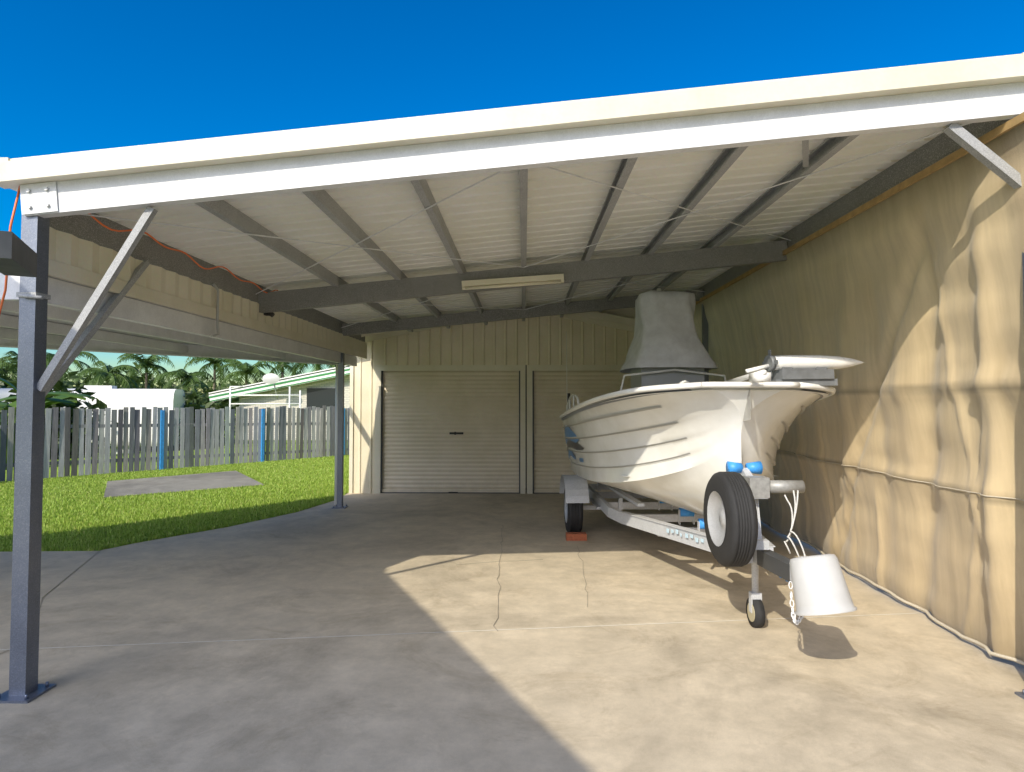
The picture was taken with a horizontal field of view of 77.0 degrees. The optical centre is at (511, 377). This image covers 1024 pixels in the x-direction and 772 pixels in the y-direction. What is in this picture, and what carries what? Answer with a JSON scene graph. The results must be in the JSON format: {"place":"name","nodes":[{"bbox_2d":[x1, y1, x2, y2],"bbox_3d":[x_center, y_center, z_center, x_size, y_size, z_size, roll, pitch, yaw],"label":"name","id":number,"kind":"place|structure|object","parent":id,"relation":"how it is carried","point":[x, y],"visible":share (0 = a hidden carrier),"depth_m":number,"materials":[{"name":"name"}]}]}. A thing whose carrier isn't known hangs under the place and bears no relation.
{"place":"outdoors","nodes":[
{"label":"outdoors","id":0,"kind":"place"},
{"bbox_2d":[0,231,36,276],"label":"house gutter end","id":1,"kind":"object","parent":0,"point":[18,256],"visible":1,"depth_m":2.48,"materials":[{"name":"grey metal"}]},
{"bbox_2d":[0,186,277,313],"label":"extension cord","id":2,"kind":"object","parent":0,"point":[10,230],"visible":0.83,"depth_m":4.04,"materials":[{"name":"orange plastic"}]},
{"bbox_2d":[5,414,348,594],"bbox_3d":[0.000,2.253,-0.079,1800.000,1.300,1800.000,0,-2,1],"label":"lawn","id":3,"kind":"structure","parent":0,"point":[179,465],"depth_m":17.45,"materials":[{"name":"green plant"}]},
{"bbox_2d":[0,359,16,387],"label":"shrub","id":4,"kind":"object","parent":3,"relation":"on","point":[10,380],"depth_m":31.22,"materials":[{"name":"green plant"}]},
{"bbox_2d":[0,360,16,385],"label":"palm","id":5,"kind":"object","parent":3,"relation":"on","point":[2,370],"visible":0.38,"depth_m":38.90,"materials":[{"name":"green plant"}]},
{"bbox_2d":[0,396,16,400],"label":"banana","id":6,"kind":"object","parent":3,"relation":"on","point":[7,398],"visible":0.35,"depth_m":16.21,"materials":[{"name":"green plant"}]},
{"bbox_2d":[0,362,17,387],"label":"palm tree","id":7,"kind":"object","parent":3,"relation":"on","point":[6,379],"depth_m":36.89,"materials":[{"name":"green plant"}]},
{"bbox_2d":[0,351,62,381],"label":"palm","id":8,"kind":"object","parent":3,"relation":"on","point":[13,361],"visible":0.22,"depth_m":40.14,"materials":[{"name":"green plant"}]},
{"bbox_2d":[0,378,89,469],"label":"banana","id":9,"kind":"object","parent":3,"relation":"on","point":[55,400],"visible":0.36,"depth_m":15.33,"materials":[{"name":"green plant"}]},
{"bbox_2d":[0,551,98,653],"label":"concrete path","id":10,"kind":"structure","parent":3,"relation":"on","point":[58,567],"depth_m":5.93,"materials":[{"name":"grey concrete"}]},
{"bbox_2d":[0,373,117,459],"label":"shrub","id":11,"kind":"object","parent":3,"relation":"on","point":[60,386],"visible":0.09,"depth_m":20.02,"materials":[{"name":"green plant"}]},
{"bbox_2d":[46,351,98,388],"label":"palm","id":12,"kind":"object","parent":3,"relation":"on","point":[79,364],"depth_m":45.45,"materials":[{"name":"green plant"}]},
{"bbox_2d":[0,385,184,453],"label":"caravan","id":13,"kind":"object","parent":3,"relation":"on","point":[113,397],"visible":0.18,"depth_m":23.76,"materials":[{"name":"white paint"}]},
{"bbox_2d":[70,361,139,388],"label":"palm","id":14,"kind":"object","parent":3,"relation":"on","point":[105,373],"depth_m":42.22,"materials":[{"name":"green plant"}]},
{"bbox_2d":[65,362,160,388],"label":"shrub","id":15,"kind":"object","parent":3,"relation":"on","point":[141,378],"visible":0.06,"depth_m":71.58,"materials":[{"name":"green plant"}]},
{"bbox_2d":[71,374,219,408],"bbox_3d":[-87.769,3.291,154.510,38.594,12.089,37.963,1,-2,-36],"label":"shrub","id":16,"kind":"object","parent":3,"relation":"on","point":[152,379],"depth_m":152.05,"materials":[{"name":"green plant"}]},
{"bbox_2d":[117,353,174,388],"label":"palm","id":17,"kind":"object","parent":3,"relation":"on","point":[145,364],"depth_m":50.15,"materials":[{"name":"green plant"}]},
{"bbox_2d":[98,378,234,451],"bbox_3d":[-14.124,1.603,26.407,4.518,3.176,4.733,-2,-3,41],"label":"shrub","id":18,"kind":"object","parent":3,"relation":"on","point":[189,398],"visible":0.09,"depth_m":26.37,"materials":[{"name":"green plant"}]},
{"bbox_2d":[0,454,348,551],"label":"lawn grass","id":19,"kind":"structure","parent":3,"relation":"on","point":[308,483],"depth_m":9.79,"materials":[{"name":"green plant"}]},
{"bbox_2d":[0,405,349,481],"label":"fence palings","id":20,"kind":"object","parent":3,"relation":"on","point":[102,460],"visible":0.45,"depth_m":14.84,"materials":[{"name":"grey wood"}]},
{"bbox_2d":[104,471,262,496],"bbox_3d":[-6.409,2.049,12.424,2.537,0.080,3.085,1,-2,-33],"label":"concrete pad","id":21,"kind":"object","parent":3,"relation":"on","point":[192,482],"visible":0.71,"depth_m":12.17,"materials":[{"name":"grey concrete"}]},
{"bbox_2d":[152,369,215,402],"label":"palm","id":22,"kind":"object","parent":3,"relation":"on","point":[191,378],"depth_m":43.72,"materials":[{"name":"green plant"}]},
{"bbox_2d":[139,376,261,408],"bbox_3d":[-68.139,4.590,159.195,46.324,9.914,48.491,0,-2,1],"label":"shrub","id":23,"kind":"object","parent":3,"relation":"on","point":[225,401],"visible":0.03,"depth_m":151.63,"materials":[{"name":"green plant"}]},
{"bbox_2d":[184,357,240,389],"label":"palm","id":24,"kind":"object","parent":3,"relation":"on","point":[215,362],"depth_m":55.27,"materials":[{"name":"green plant"}]},
{"bbox_2d":[185,377,243,442],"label":"shrub","id":25,"kind":"object","parent":3,"relation":"on","point":[232,383],"visible":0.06,"depth_m":41.37,"materials":[{"name":"green plant"}]},
{"bbox_2d":[197,381,250,410],"bbox_3d":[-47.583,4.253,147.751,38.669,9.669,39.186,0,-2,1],"label":"shrub","id":26,"kind":"object","parent":3,"relation":"on","point":[223,387],"depth_m":133.90,"materials":[{"name":"green plant"}]},
{"bbox_2d":[215,359,281,389],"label":"palm","id":27,"kind":"object","parent":3,"relation":"on","point":[246,369],"depth_m":48.19,"materials":[{"name":"green plant"}]},
{"bbox_2d":[159,408,344,469],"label":"blue fence posts","id":28,"kind":"object","parent":3,"relation":"on","point":[162,417],"visible":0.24,"depth_m":14.67,"materials":[{"name":"blue wood"}]},
{"bbox_2d":[229,386,300,447],"bbox_3d":[-10.046,1.588,26.149,2.930,2.507,0.070,0,-2,1],"label":"metal railing","id":29,"kind":"object","parent":3,"relation":"on","point":[289,403],"visible":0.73,"depth_m":26.15,"materials":[{"name":"white metal"}]},
{"bbox_2d":[257,361,312,377],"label":"palm","id":30,"kind":"object","parent":3,"relation":"on","point":[282,365],"depth_m":52.15,"materials":[{"name":"green plant"}]},
{"bbox_2d":[239,374,349,439],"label":"neighbour house walls","id":31,"kind":"structure","parent":3,"relation":"on","point":[324,383],"depth_m":30.18,"materials":[{"name":"beige paint"}]},
{"bbox_2d":[210,366,349,394],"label":"roof fascia","id":32,"kind":"structure","parent":31,"relation":"on","point":[279,380],"depth_m":29.81,"materials":[{"name":"metal"}]},
{"bbox_2d":[262,373,278,398],"bbox_3d":[-10.860,0.382,29.222,0.780,1.150,0.627,0,-2,1],"label":"satellite dish","id":33,"kind":"object","parent":32,"relation":"attached to","point":[270,378],"visible":1,"depth_m":28.95,"materials":[{"name":"white metal"}]},
{"bbox_2d":[209,366,349,401],"bbox_3d":[-6.282,0.172,29.832,15.461,1.915,0.500,0,-2,1],"label":"house bargeboard","id":34,"kind":"object","parent":32,"relation":"attached to","point":[279,385],"visible":0.29,"depth_m":29.68,"materials":[{"name":"white wood"}]},
{"bbox_2d":[307,388,334,409],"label":"neighbour house windows","id":35,"kind":"structure","parent":31,"relation":"in","point":[319,397],"depth_m":30.10,"materials":[{"name":"grey glass"}]},
{"bbox_2d":[280,362,335,375],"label":"palm","id":36,"kind":"object","parent":3,"relation":"on","point":[302,366],"depth_m":46.09,"materials":[{"name":"green plant"}]},
{"bbox_2d":[0,490,1023,771],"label":"concrete slab","id":37,"kind":"object","parent":3,"relation":"on","point":[866,688],"visible":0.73,"depth_m":3.94,"materials":[{"name":"grey concrete"}]},
{"bbox_2d":[0,215,55,703],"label":"post","id":38,"kind":"object","parent":37,"relation":"on","point":[25,687],"visible":0.97,"depth_m":3.52,"materials":[{"name":"grey metal"}]},
{"bbox_2d":[16,292,50,299],"bbox_3d":[-2.638,-0.447,3.567,0.156,0.042,0.130,0,-2,1],"label":"post clamp","id":39,"kind":"object","parent":38,"relation":"attached to","point":[34,295],"visible":0.97,"depth_m":3.52,"materials":[{"name":"silver metal"}]},
{"bbox_2d":[20,82,1023,217],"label":"fascia beam","id":40,"kind":"structure","parent":38,"relation":"on","point":[968,105],"depth_m":3.50,"materials":[{"name":"white metal"}]},
{"bbox_2d":[0,52,1023,282],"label":"carport barge capping","id":41,"kind":"object","parent":40,"relation":"attached to","point":[15,173],"visible":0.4,"depth_m":3.43,"materials":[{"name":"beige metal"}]},
{"bbox_2d":[0,273,356,365],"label":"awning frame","id":42,"kind":"object","parent":37,"relation":"on","point":[68,301],"visible":0.79,"depth_m":6.26,"materials":[{"name":"grey metal"}]},
{"bbox_2d":[1,276,352,355],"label":"roof beam","id":43,"kind":"structure","parent":42,"relation":"on","point":[72,324],"depth_m":6.41,"materials":[{"name":"grey metal"}]},
{"bbox_2d":[48,227,366,358],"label":"wall cladding","id":44,"kind":"structure","parent":42,"relation":"attached to","point":[74,259],"depth_m":5.00,"materials":[{"name":"beige metal"}]},
{"bbox_2d":[211,283,219,336],"bbox_3d":[-2.581,-0.583,5.585,0.036,0.475,0.132,0,-2,1],"label":"carport conduit","id":45,"kind":"object","parent":44,"relation":"attached to","point":[217,312],"visible":1,"depth_m":5.62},
{"bbox_2d":[332,353,347,508],"bbox_3d":[-2.564,0.653,9.632,0.195,2.566,0.195,0,-2,1],"label":"post","id":46,"kind":"object","parent":37,"relation":"on","point":[340,452],"visible":0.97,"depth_m":9.59,"materials":[{"name":"grey metal"}]},
{"bbox_2d":[334,364,337,504],"bbox_3d":[-2.681,0.866,9.907,0.090,2.160,0.088,0,-2,1],"label":"support post","id":47,"kind":"object","parent":46,"relation":"attached to","point":[336,430],"visible":0.36,"depth_m":9.87,"materials":[{"name":"metal"}]},
{"bbox_2d":[50,119,1009,341],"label":"carport beams","id":48,"kind":"structure","parent":46,"relation":"on","point":[304,302],"depth_m":6.53,"materials":[{"name":"grey metal"}]},
{"bbox_2d":[462,274,563,289],"bbox_3d":[0.008,-0.965,6.494,1.032,0.156,0.070,0,-2,1],"label":"fluorescent light fixture","id":49,"kind":"object","parent":48,"relation":"attached to","point":[513,282],"visible":1,"depth_m":6.46,"materials":[{"name":"white plastic"}]},
{"bbox_2d":[195,135,858,331],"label":"roof purlins","id":50,"kind":"object","parent":48,"relation":"on","point":[324,201],"visible":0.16,"depth_m":4.87,"materials":[{"name":"grey metal"}]},
{"bbox_2d":[96,126,944,323],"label":"carport roof","id":51,"kind":"structure","parent":50,"relation":"on","point":[482,221],"depth_m":5.09,"materials":[{"name":"white metal"}]},
{"bbox_2d":[382,371,518,492],"bbox_3d":[-1.060,0.801,11.198,2.410,2.380,0.165,0,-2,1],"label":"roller door","id":52,"kind":"structure","parent":37,"relation":"on","point":[425,413],"depth_m":11.14,"materials":[{"name":"beige metal"}]},
{"bbox_2d":[449,432,462,492],"bbox_3d":[-0.966,1.461,11.099,0.250,1.055,0.037,0,-2,1],"label":"door handle","id":53,"kind":"object","parent":52,"relation":"attached to","point":[454,433],"visible":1,"depth_m":11.11,"materials":[{"name":"black metal"}]},
{"bbox_2d":[0,612,929,649],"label":"slab joints","id":54,"kind":"object","parent":37,"relation":"in","point":[456,631],"visible":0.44,"depth_m":4.44,"materials":[{"name":"grey concrete"}]},
{"bbox_2d":[353,316,633,492],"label":"shed walls","id":55,"kind":"structure","parent":37,"relation":"on","point":[536,341],"depth_m":11.13,"materials":[{"name":"beige metal"}]},
{"bbox_2d":[380,371,519,493],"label":"shed door guides","id":56,"kind":"object","parent":55,"relation":"attached to","point":[381,480],"visible":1,"depth_m":11.09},
{"bbox_2d":[349,311,634,493],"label":"shed trims","id":57,"kind":"object","parent":55,"relation":"attached to","point":[610,320],"visible":0.5,"depth_m":11.07,"materials":[{"name":"beige metal"}]},
{"bbox_2d":[526,365,526,489],"bbox_3d":[0.213,0.804,11.577,5.600,2.400,0.020,0,-2,1],"label":"shed backing","id":58,"kind":"object","parent":55,"relation":"attached to","point":[526,427],"depth_m":11.56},
{"bbox_2d":[456,525,587,630],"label":"slab cracks","id":59,"kind":"object","parent":37,"relation":"in","point":[525,560],"visible":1,"depth_m":6.07,"materials":[{"name":"grey concrete"}]},
{"bbox_2d":[534,371,630,492],"bbox_3d":[1.560,0.800,11.150,2.410,2.380,0.165,0,-2,1],"label":"roller door","id":60,"kind":"structure","parent":37,"relation":"on","point":[552,464],"depth_m":11.12,"materials":[{"name":"beige metal"}]},
{"bbox_2d":[702,304,708,381],"bbox_3d":[2.876,0.388,9.541,0.195,3.090,0.195,0,-2,1],"label":"post","id":61,"kind":"object","parent":37,"relation":"on","point":[705,334],"depth_m":9.54,"materials":[{"name":"beige metal"}]},
{"bbox_2d":[559,461,856,626],"bbox_3d":[1.631,1.246,6.270,2.129,1.148,5.674,0,-2,1],"label":"trailer","id":62,"kind":"object","parent":37,"relation":"on","point":[726,532],"visible":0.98,"depth_m":4.45,"materials":[{"name":"silver metal"}]},
{"bbox_2d":[560,288,864,515],"bbox_3d":[1.671,0.181,6.693,2.144,2.365,4.680,0,-2,1],"label":"boat","id":63,"kind":"object","parent":62,"relation":"on","point":[670,426],"visible":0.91,"depth_m":5.28,"materials":[{"name":"paint"}]},
{"bbox_2d":[694,123,1023,660],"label":"tarpaulin wall","id":64,"kind":"structure","parent":37,"relation":"on","point":[911,296],"depth_m":4.66,"materials":[{"name":"beige fabric"}]},
{"bbox_2d":[760,450,1023,665],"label":"shade cloth ropes","id":65,"kind":"object","parent":64,"relation":"attached to","point":[980,644],"visible":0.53,"depth_m":4.73,"materials":[{"name":"white fabric"}]},
{"bbox_2d":[1015,252,1023,698],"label":"post","id":66,"kind":"object","parent":37,"relation":"on","point":[1020,694],"visible":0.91,"depth_m":3.52,"materials":[{"name":"grey metal"}]},
{"bbox_2d":[264,312,274,316],"bbox_3d":[-2.514,-0.668,6.675,0.099,0.079,0.070,0,-2,1],"label":"carport sensor","id":67,"kind":"object","parent":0,"point":[272,314],"visible":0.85,"depth_m":6.65,"materials":[{"name":"black plastic"}]},
{"bbox_2d":[209,368,349,400],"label":"green house fascia","id":68,"kind":"structure","parent":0,"point":[277,384],"depth_m":29.66,"materials":[{"name":"green metal"}]},
{"bbox_2d":[0,0,1023,392],"label":"sky","id":69,"kind":"structure","parent":0,"point":[76,75],"materials":[{"name":"blue"}]},
{"bbox_2d":[80,123,970,327],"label":"carport bracing rods","id":70,"kind":"object","parent":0,"point":[693,211],"visible":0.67,"depth_m":4.82,"materials":[{"name":"grey metal"}]},
{"bbox_2d":[37,123,1021,396],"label":"carport knee braces","id":71,"kind":"object","parent":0,"point":[75,341],"visible":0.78,"depth_m":3.56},
{"bbox_2d":[532,371,563,493],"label":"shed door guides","id":72,"kind":"object","parent":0,"point":[533,438],"visible":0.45,"depth_m":11.06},
{"bbox_2d":[596,307,634,318],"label":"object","id":73,"kind":"object","parent":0,"point":[627,312],"visible":0.04,"depth_m":10.94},
{"bbox_2d":[696,112,1023,303],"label":"timber batten","id":74,"kind":"object","parent":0,"point":[1009,125],"depth_m":4.53,"materials":[{"name":"brown wood"}]}
]}

